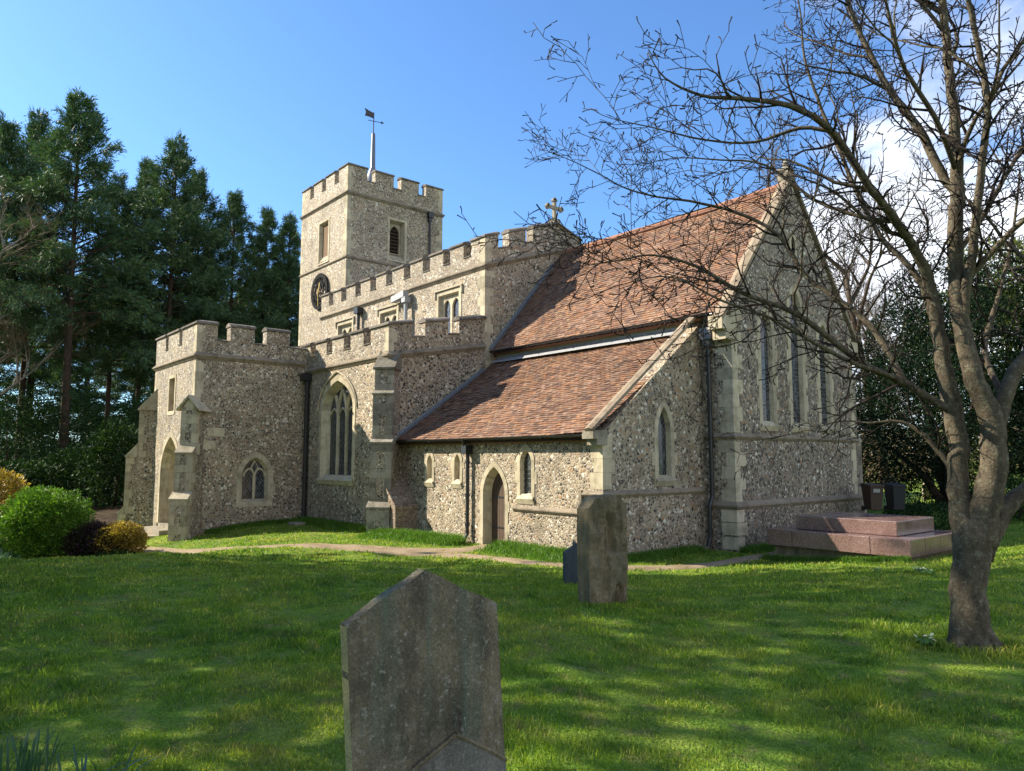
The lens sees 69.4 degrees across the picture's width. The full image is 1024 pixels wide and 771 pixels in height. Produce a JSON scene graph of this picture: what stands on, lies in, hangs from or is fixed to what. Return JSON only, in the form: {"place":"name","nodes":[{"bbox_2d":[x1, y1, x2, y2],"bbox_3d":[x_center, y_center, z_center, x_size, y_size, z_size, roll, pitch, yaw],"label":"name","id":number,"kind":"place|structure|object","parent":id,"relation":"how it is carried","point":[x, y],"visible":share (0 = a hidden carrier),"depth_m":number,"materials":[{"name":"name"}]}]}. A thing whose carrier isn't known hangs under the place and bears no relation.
{"place":"outdoors","nodes":[
{"label":"outdoors","id":0,"kind":"place"},
{"bbox_2d":[2,476,123,535],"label":"woodland floor","id":1,"kind":"structure","parent":0,"point":[107,515],"depth_m":33.78,"materials":[{"name":"brown soil"}]},
{"bbox_2d":[0,461,52,503],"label":"laurel","id":2,"kind":"object","parent":1,"relation":"on","point":[4,465],"visible":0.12,"depth_m":34.12,"materials":[{"name":"green plant"}]},
{"bbox_2d":[0,380,75,464],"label":"laurel","id":3,"kind":"object","parent":1,"relation":"on","point":[8,423],"visible":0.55,"depth_m":49.45,"materials":[{"name":"green plant"}]},
{"bbox_2d":[0,110,76,372],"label":"conifer","id":4,"kind":"object","parent":1,"relation":"on","point":[10,136],"visible":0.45,"depth_m":53.04,"materials":[{"name":"green plant"}]},
{"bbox_2d":[0,236,80,457],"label":"conifer","id":5,"kind":"object","parent":1,"relation":"on","point":[7,377],"visible":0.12,"depth_m":83.65,"materials":[{"name":"green plant"}]},
{"bbox_2d":[1,457,89,503],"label":"laurel","id":6,"kind":"object","parent":1,"relation":"on","point":[31,467],"visible":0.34,"depth_m":36.09,"materials":[{"name":"green plant"}]},
{"bbox_2d":[0,239,100,460],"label":"conifer","id":7,"kind":"object","parent":1,"relation":"on","point":[30,382],"visible":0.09,"depth_m":86.03,"materials":[{"name":"green plant"}]},
{"bbox_2d":[0,105,104,459],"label":"conifer","id":8,"kind":"object","parent":1,"relation":"on","point":[36,127],"visible":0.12,"depth_m":56.08,"materials":[{"name":"green plant"}]},
{"bbox_2d":[0,176,112,394],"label":"bare tree","id":9,"kind":"object","parent":1,"relation":"on","point":[17,380],"visible":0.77,"depth_m":49.25,"materials":[{"name":"brown plant"}]},
{"bbox_2d":[0,381,121,471],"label":"laurel","id":10,"kind":"object","parent":1,"relation":"on","point":[78,411],"visible":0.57,"depth_m":50.67,"materials":[{"name":"green plant"}]},
{"bbox_2d":[0,257,150,466],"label":"conifer","id":11,"kind":"object","parent":1,"relation":"on","point":[85,383],"visible":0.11,"depth_m":88.40,"materials":[{"name":"green plant"}]},
{"bbox_2d":[34,441,123,502],"bbox_3d":[-23.277,4.805,39.578,5.456,3.705,5.389,5,-7,-40],"label":"laurel","id":12,"kind":"object","parent":1,"relation":"on","point":[56,458],"visible":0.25,"depth_m":38.34,"materials":[{"name":"green plant"}]},
{"bbox_2d":[0,85,183,454],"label":"conifer","id":13,"kind":"object","parent":1,"relation":"on","point":[88,120],"visible":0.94,"depth_m":50.55,"materials":[{"name":"green plant"}]},
{"bbox_2d":[27,280,162,460],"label":"conifer","id":14,"kind":"object","parent":1,"relation":"on","point":[93,393],"visible":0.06,"depth_m":83.78,"materials":[{"name":"green plant"}]},
{"bbox_2d":[44,168,157,446],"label":"conifer","id":15,"kind":"object","parent":1,"relation":"on","point":[107,369],"visible":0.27,"depth_m":56.65,"materials":[{"name":"green plant"}]},
{"bbox_2d":[65,416,138,509],"bbox_3d":[-19.500,3.922,36.754,4.551,4.832,4.292,-2,-6,23],"label":"laurel","id":16,"kind":"object","parent":1,"relation":"on","point":[126,439],"visible":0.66,"depth_m":35.79,"materials":[{"name":"green plant"}]},
{"bbox_2d":[94,388,151,456],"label":"laurel","id":17,"kind":"object","parent":1,"relation":"on","point":[129,415],"visible":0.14,"depth_m":46.97,"materials":[{"name":"green plant"}]},
{"bbox_2d":[72,155,190,431],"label":"conifer","id":18,"kind":"object","parent":1,"relation":"on","point":[142,165],"visible":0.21,"depth_m":58.16,"materials":[{"name":"green plant"}]},
{"bbox_2d":[113,273,191,418],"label":"conifer","id":19,"kind":"object","parent":1,"relation":"on","point":[150,378],"visible":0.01,"depth_m":87.42,"materials":[{"name":"green plant"}]},
{"bbox_2d":[78,128,239,384],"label":"conifer","id":20,"kind":"object","parent":1,"relation":"on","point":[184,206],"visible":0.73,"depth_m":56.44,"materials":[{"name":"green plant"}]},
{"bbox_2d":[126,166,244,396],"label":"conifer","id":21,"kind":"object","parent":1,"relation":"on","point":[203,249],"visible":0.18,"depth_m":60.54,"materials":[{"name":"green plant"}]},
{"bbox_2d":[180,187,291,339],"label":"conifer","id":22,"kind":"object","parent":1,"relation":"on","point":[235,215],"visible":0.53,"depth_m":61.70,"materials":[{"name":"green plant"}]},
{"bbox_2d":[222,279,265,322],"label":"conifer","id":23,"kind":"object","parent":1,"relation":"on","point":[239,299],"depth_m":70.26,"materials":[{"name":"green plant"}]},
{"bbox_2d":[218,205,298,343],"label":"conifer","id":24,"kind":"object","parent":1,"relation":"on","point":[268,225],"visible":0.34,"depth_m":62.68,"materials":[{"name":"green plant"}]},
{"bbox_2d":[240,210,300,346],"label":"conifer","id":25,"kind":"object","parent":1,"relation":"on","point":[291,261],"visible":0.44,"depth_m":62.40,"materials":[{"name":"green plant"}]},
{"bbox_2d":[265,261,299,346],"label":"conifer","id":26,"kind":"object","parent":1,"relation":"on","point":[291,304],"visible":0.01,"depth_m":74.51,"materials":[{"name":"green plant"}]},
{"bbox_2d":[132,532,774,570],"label":"path","id":27,"kind":"structure","parent":0,"point":[402,551],"depth_m":18.33,"materials":[{"name":"beige gravel"}]},
{"bbox_2d":[0,461,1023,770],"bbox_3d":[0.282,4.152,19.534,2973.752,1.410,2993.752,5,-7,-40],"label":"ground","id":28,"kind":"structure","parent":0,"point":[134,715],"depth_m":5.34,"materials":[{"name":"green plant"}]},
{"bbox_2d":[0,538,27,559],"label":"ground ivy","id":29,"kind":"object","parent":28,"relation":"on","point":[4,554],"visible":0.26,"depth_m":20.37,"materials":[{"name":"green plant"}]},
{"bbox_2d":[0,467,30,537],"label":"golden shrub","id":30,"kind":"object","parent":28,"relation":"on","point":[7,478],"visible":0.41,"depth_m":24.09,"materials":[{"name":"yellow plant"}]},
{"bbox_2d":[0,719,65,770],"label":"daffodil clump","id":31,"kind":"object","parent":28,"relation":"on","point":[27,764],"visible":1,"depth_m":3.64,"materials":[{"name":"green plant"}]},
{"bbox_2d":[0,484,96,558],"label":"round shrub","id":32,"kind":"object","parent":28,"relation":"on","point":[39,530],"visible":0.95,"depth_m":21.10,"materials":[{"name":"green plant"}]},
{"bbox_2d":[60,519,124,556],"bbox_3d":[-12.088,4.596,21.619,1.870,1.475,1.626,-2,-6,16],"label":"purple shrub","id":33,"kind":"object","parent":28,"relation":"on","point":[90,529],"visible":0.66,"depth_m":21.14,"materials":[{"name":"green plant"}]},
{"bbox_2d":[68,546,135,557],"bbox_3d":[-11.772,4.965,21.377,3.497,0.654,1.417,-4,-7,35],"label":"ivy","id":34,"kind":"object","parent":28,"relation":"on","point":[115,552],"visible":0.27,"depth_m":20.95,"materials":[{"name":"green plant"}]},
{"bbox_2d":[51,740,159,770],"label":"daffodil clump","id":35,"kind":"object","parent":28,"relation":"on","point":[75,761],"visible":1,"depth_m":3.53,"materials":[{"name":"green plant"}]},
{"bbox_2d":[89,520,149,554],"bbox_3d":[-11.460,4.613,21.653,1.656,1.422,1.941,5,-7,-40],"label":"golden shrub","id":36,"kind":"object","parent":28,"relation":"on","point":[134,538],"visible":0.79,"depth_m":21.27,"materials":[{"name":"yellow plant"}]},
{"bbox_2d":[288,522,304,525],"bbox_3d":[-7.379,4.759,25.340,0.400,0.150,0.560,5,-7,-40],"label":"loose stone","id":37,"kind":"object","parent":28,"relation":"on","point":[295,523],"visible":0.69,"depth_m":25.21,"materials":[{"name":"grey stone"}]},
{"bbox_2d":[340,568,506,770],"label":"gravestone","id":38,"kind":"object","parent":28,"relation":"on","point":[421,675],"visible":1,"depth_m":3.15,"materials":[{"name":"stone"}]},
{"bbox_2d":[117,108,866,554],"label":"church","id":39,"kind":"structure","parent":28,"relation":"on","point":[419,378],"depth_m":23.01,"materials":[{"name":"stone"}]},
{"bbox_2d":[167,374,176,414],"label":"window","id":40,"kind":"structure","parent":39,"relation":"in","point":[172,379],"depth_m":27.31,"materials":[{"name":"stone"}]},
{"bbox_2d":[234,452,274,506],"bbox_3d":[-9.117,3.306,26.200,1.473,1.920,0.170,5,-7,-40],"label":"window","id":41,"kind":"structure","parent":39,"relation":"in","point":[257,489],"depth_m":26.21,"materials":[{"name":"stone"}]},
{"bbox_2d":[317,217,329,265],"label":"window","id":42,"kind":"structure","parent":39,"relation":"in","point":[323,226],"depth_m":38.75,"materials":[{"name":"stone"}]},
{"bbox_2d":[315,371,356,485],"bbox_3d":[-6.004,1.454,25.648,0.360,3.939,2.920,5,-7,-40],"label":"window","id":43,"kind":"structure","parent":39,"relation":"in","point":[338,404],"depth_m":25.92,"materials":[{"name":"stone"}]},
{"bbox_2d":[335,316,354,335],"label":"window","id":44,"kind":"structure","parent":39,"relation":"in","point":[347,326],"depth_m":33.99,"materials":[{"name":"stone"}]},
{"bbox_2d":[376,302,399,323],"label":"window","id":45,"kind":"structure","parent":39,"relation":"in","point":[391,313],"depth_m":31.05,"materials":[{"name":"stone"}]},
{"bbox_2d":[387,217,406,263],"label":"window","id":46,"kind":"structure","parent":39,"relation":"in","point":[396,228],"depth_m":38.69,"materials":[{"name":"stone"}]},
{"bbox_2d":[423,450,435,486],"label":"window","id":47,"kind":"structure","parent":39,"relation":"in","point":[429,464],"depth_m":22.04,"materials":[{"name":"stone"}]},
{"bbox_2d":[434,283,462,332],"bbox_3d":[-2.300,-2.688,27.627,0.320,1.970,1.780,5,-7,-40],"label":"window","id":48,"kind":"structure","parent":39,"relation":"in","point":[448,302],"depth_m":27.70,"materials":[{"name":"stone"}]},
{"bbox_2d":[450,449,463,488],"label":"window","id":49,"kind":"structure","parent":39,"relation":"in","point":[457,464],"depth_m":20.99,"materials":[{"name":"stone"}]},
{"bbox_2d":[478,461,509,544],"bbox_3d":[-0.395,3.519,19.588,0.295,3.040,1.310,5,-7,-40],"label":"doorway","id":50,"kind":"structure","parent":39,"relation":"in","point":[494,505],"depth_m":19.86,"materials":[{"name":"stone"}]},
{"bbox_2d":[515,444,536,504],"bbox_3d":[0.368,2.228,18.680,0.195,1.510,0.839,5,-7,-40],"label":"window","id":51,"kind":"structure","parent":39,"relation":"in","point":[525,475],"depth_m":18.77,"materials":[{"name":"stone"}]},
{"bbox_2d":[652,399,676,485],"bbox_3d":[3.715,1.397,18.175,0.971,2.125,0.205,5,-7,-40],"label":"window","id":52,"kind":"structure","parent":39,"relation":"in","point":[664,457],"depth_m":18.27,"materials":[{"name":"stone"}]},
{"bbox_2d":[755,305,778,430],"bbox_3d":[6.797,-0.479,19.799,1.053,3.378,0.185,5,-7,-40],"label":"window","id":53,"kind":"structure","parent":39,"relation":"in","point":[767,402],"depth_m":19.89,"materials":[{"name":"stone"}]},
{"bbox_2d":[785,284,808,431],"bbox_3d":[7.990,-0.798,20.840,1.098,4.217,0.185,5,-7,-40],"label":"window","id":54,"kind":"structure","parent":39,"relation":"in","point":[797,383],"depth_m":20.91,"materials":[{"name":"stone"}]},
{"bbox_2d":[815,319,835,433],"bbox_3d":[9.183,-0.292,21.800,1.050,3.398,0.185,5,-7,-40],"label":"window","id":55,"kind":"structure","parent":39,"relation":"in","point":[824,381],"depth_m":21.89,"materials":[{"name":"stone"}]},
{"bbox_2d":[563,542,577,583],"bbox_3d":[0.881,2.844,10.813,0.278,1.105,0.081,3,-6,-25],"label":"gravestone","id":56,"kind":"object","parent":28,"relation":"on","point":[570,573],"visible":0.45,"depth_m":10.79,"materials":[{"name":"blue stone"}]},
{"bbox_2d":[577,494,627,603],"bbox_3d":[1.054,2.123,8.473,0.633,1.726,0.289,5,-7,-40],"label":"gravestone","id":57,"kind":"object","parent":28,"relation":"on","point":[602,557],"visible":0.75,"depth_m":8.38,"materials":[{"name":"grey stone"}]},
{"bbox_2d":[457,0,1023,650],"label":"bare tree","id":58,"kind":"object","parent":28,"relation":"on","point":[979,520],"visible":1,"depth_m":6.36,"materials":[{"name":"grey plant"}]},
{"bbox_2d":[767,511,951,560],"bbox_3d":[7.898,3.454,16.688,2.674,1.013,3.150,5,-7,-40],"label":"tomb","id":59,"kind":"object","parent":28,"relation":"on","point":[848,534],"visible":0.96,"depth_m":15.89,"materials":[{"name":"pink stone"}]},
{"bbox_2d":[735,50,985,482],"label":"bare tree","id":60,"kind":"object","parent":28,"relation":"on","point":[850,299],"visible":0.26,"depth_m":51.89,"materials":[{"name":"brown plant"}]},
{"bbox_2d":[860,483,884,510],"bbox_3d":[10.374,3.218,21.306,0.435,0.804,0.594,0,-6,-4],"label":"wheelie bin","id":61,"kind":"object","parent":28,"relation":"on","point":[872,493],"visible":1,"depth_m":21.08,"materials":[{"name":"brown plastic"}]},
{"bbox_2d":[845,286,902,470],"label":"bare tree","id":62,"kind":"object","parent":28,"relation":"on","point":[872,342],"visible":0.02,"depth_m":67.90,"materials":[{"name":"brown plant"}]},
{"bbox_2d":[882,483,906,510],"bbox_3d":[11.176,3.257,21.604,0.435,0.804,0.594,0,-6,-4],"label":"wheelie bin","id":63,"kind":"object","parent":28,"relation":"on","point":[895,494],"visible":0.95,"depth_m":21.38,"materials":[{"name":"black plastic"}]},
{"bbox_2d":[857,430,933,482],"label":"hedge","id":64,"kind":"object","parent":28,"relation":"on","point":[871,469],"visible":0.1,"depth_m":59.47,"materials":[{"name":"green plant"}]},
{"bbox_2d":[853,347,938,461],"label":"bare tree","id":65,"kind":"object","parent":28,"relation":"on","point":[892,415],"visible":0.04,"depth_m":55.26,"materials":[{"name":"brown plant"}]},
{"bbox_2d":[803,180,993,482],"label":"bare tree","id":66,"kind":"object","parent":28,"relation":"on","point":[836,275],"visible":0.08,"depth_m":64.58,"materials":[{"name":"brown plant"}]},
{"bbox_2d":[881,498,950,530],"bbox_3d":[12.929,4.213,23.475,2.247,1.373,2.735,5,-7,-40],"label":"evergreen shrub","id":67,"kind":"object","parent":28,"relation":"on","point":[918,508],"visible":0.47,"depth_m":23.04,"materials":[{"name":"green plant"}]},
{"bbox_2d":[861,427,979,481],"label":"hedge","id":68,"kind":"object","parent":28,"relation":"on","point":[926,456],"visible":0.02,"depth_m":63.70,"materials":[{"name":"green plant"}]},
{"bbox_2d":[913,565,929,571],"bbox_3d":[6.234,2.806,11.284,0.220,0.091,0.296,1,-6,-11],"label":"primrose","id":69,"kind":"object","parent":28,"relation":"on","point":[919,569],"visible":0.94,"depth_m":11.31,"materials":[{"name":"green plant"}]},
{"bbox_2d":[913,631,935,643],"bbox_3d":[3.447,2.105,6.171,0.211,0.087,0.191,5,-7,-40],"label":"primrose","id":70,"kind":"object","parent":28,"relation":"on","point":[924,640],"visible":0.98,"depth_m":6.14,"materials":[{"name":"green plant"}]},
{"bbox_2d":[922,483,931,500],"bbox_3d":[17.294,4.591,30.698,0.500,1.300,0.109,0,-6,0],"label":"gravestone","id":71,"kind":"object","parent":28,"relation":"on","point":[927,494],"visible":0.16,"depth_m":30.66,"materials":[{"name":"grey stone"}]},
{"bbox_2d":[921,567,936,573],"bbox_3d":[6.173,2.749,10.984,0.228,0.092,0.202,5,-7,-40],"label":"primrose","id":72,"kind":"object","parent":28,"relation":"on","point":[928,571],"visible":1,"depth_m":10.94,"materials":[{"name":"green plant"}]},
{"bbox_2d":[855,251,1023,507],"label":"yew tree","id":73,"kind":"object","parent":28,"relation":"on","point":[872,385],"visible":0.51,"depth_m":26.93,"materials":[{"name":"green plant"}]},
{"bbox_2d":[901,236,1023,492],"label":"evergreen tree","id":74,"kind":"object","parent":28,"relation":"on","point":[1020,244],"visible":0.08,"depth_m":30.89,"materials":[{"name":"green plant"}]},
{"bbox_2d":[910,426,1018,482],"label":"hedge","id":75,"kind":"object","parent":28,"relation":"on","point":[974,450],"depth_m":59.71,"materials":[{"name":"green plant"}]},
{"bbox_2d":[969,471,1023,521],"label":"evergreen shrub","id":76,"kind":"object","parent":28,"relation":"on","point":[1011,480],"visible":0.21,"depth_m":23.60,"materials":[{"name":"green plant"}]},
{"bbox_2d":[990,324,1023,475],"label":"evergreen tree","id":77,"kind":"object","parent":28,"relation":"on","point":[1020,346],"visible":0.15,"depth_m":27.49,"materials":[{"name":"green plant"}]},
{"bbox_2d":[0,0,1023,459],"label":"sky","id":78,"kind":"structure","parent":0,"point":[272,97],"materials":[{"name":"blue"}]},
{"bbox_2d":[203,515,914,564],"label":"rank grass","id":79,"kind":"structure","parent":0,"point":[530,550],"depth_m":18.32,"materials":[{"name":"green plant"}]},
{"bbox_2d":[543,578,1023,662],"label":"long grass","id":80,"kind":"structure","parent":0,"point":[1013,646],"depth_m":6.20,"materials":[{"name":"green plant"}]}
]}

